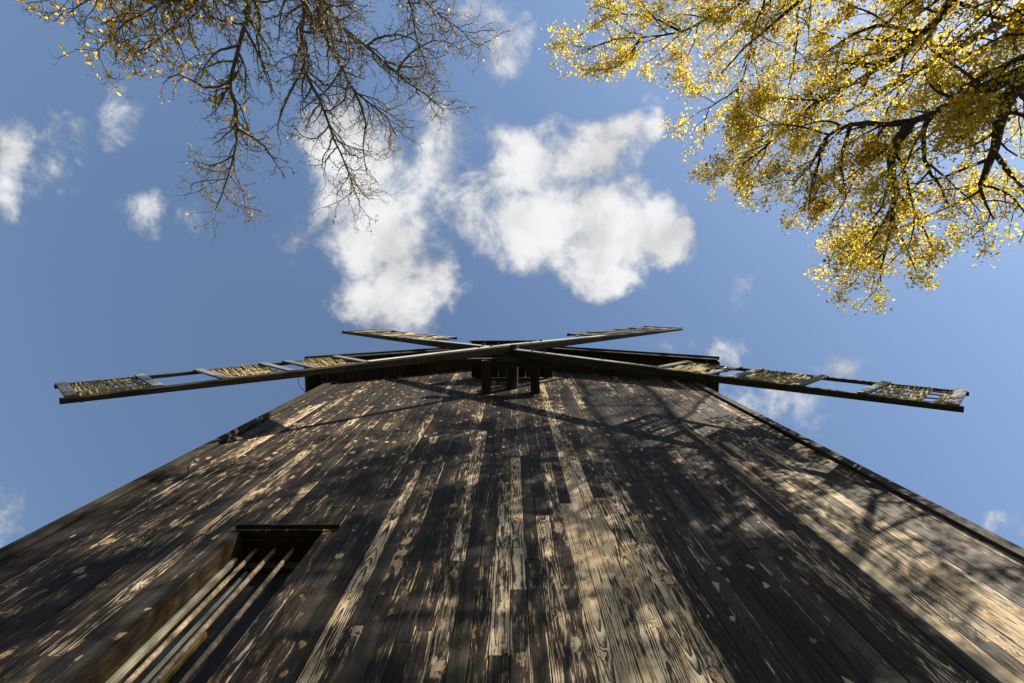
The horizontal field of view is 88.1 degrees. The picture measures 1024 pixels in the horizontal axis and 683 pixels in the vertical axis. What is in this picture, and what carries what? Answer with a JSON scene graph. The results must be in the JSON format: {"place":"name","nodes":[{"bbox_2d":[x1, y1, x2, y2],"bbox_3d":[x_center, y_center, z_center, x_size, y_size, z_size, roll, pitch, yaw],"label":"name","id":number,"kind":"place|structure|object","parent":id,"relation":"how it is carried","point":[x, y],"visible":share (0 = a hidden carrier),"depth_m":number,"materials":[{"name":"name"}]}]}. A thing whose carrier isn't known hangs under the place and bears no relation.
{"place":"outdoors","nodes":[
{"label":"outdoors","id":0,"kind":"place"},
{"bbox_2d":[14,0,513,242],"bbox_3d":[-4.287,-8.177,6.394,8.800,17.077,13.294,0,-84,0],"label":"bare tree","id":1,"kind":"object","parent":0,"point":[323,8],"visible":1,"depth_m":10.12,"materials":[{"name":"brown plant"}]},
{"bbox_2d":[0,326,1023,682],"bbox_3d":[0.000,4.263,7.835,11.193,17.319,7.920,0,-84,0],"label":"windmill","id":2,"kind":"object","parent":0,"point":[510,512],"visible":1,"depth_m":4.13,"materials":[{"name":"wood"}]},
{"bbox_2d":[73,524,339,682],"bbox_3d":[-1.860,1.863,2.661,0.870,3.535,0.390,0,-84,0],"label":"window","id":3,"kind":"structure","parent":2,"relation":"in","point":[186,638],"depth_m":3.55,"materials":[{"name":"brown wood"}]},
{"bbox_2d":[0,0,1023,547],"label":"sky","id":4,"kind":"structure","parent":0,"point":[554,209],"materials":[{"name":"blue"}]},
{"bbox_2d":[539,0,1023,316],"bbox_3d":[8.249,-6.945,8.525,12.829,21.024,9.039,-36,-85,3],"label":"golden tree","id":5,"kind":"object","parent":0,"point":[986,97],"visible":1,"depth_m":9.46,"materials":[{"name":"yellow plant"}]},
{"bbox_2d":[819,0,1002,58],"bbox_3d":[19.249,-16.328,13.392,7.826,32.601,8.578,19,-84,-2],"label":"tall tree","id":6,"kind":"object","parent":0,"point":[921,20],"visible":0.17,"depth_m":25.13,"materials":[{"name":"yellow plant"}]}
]}

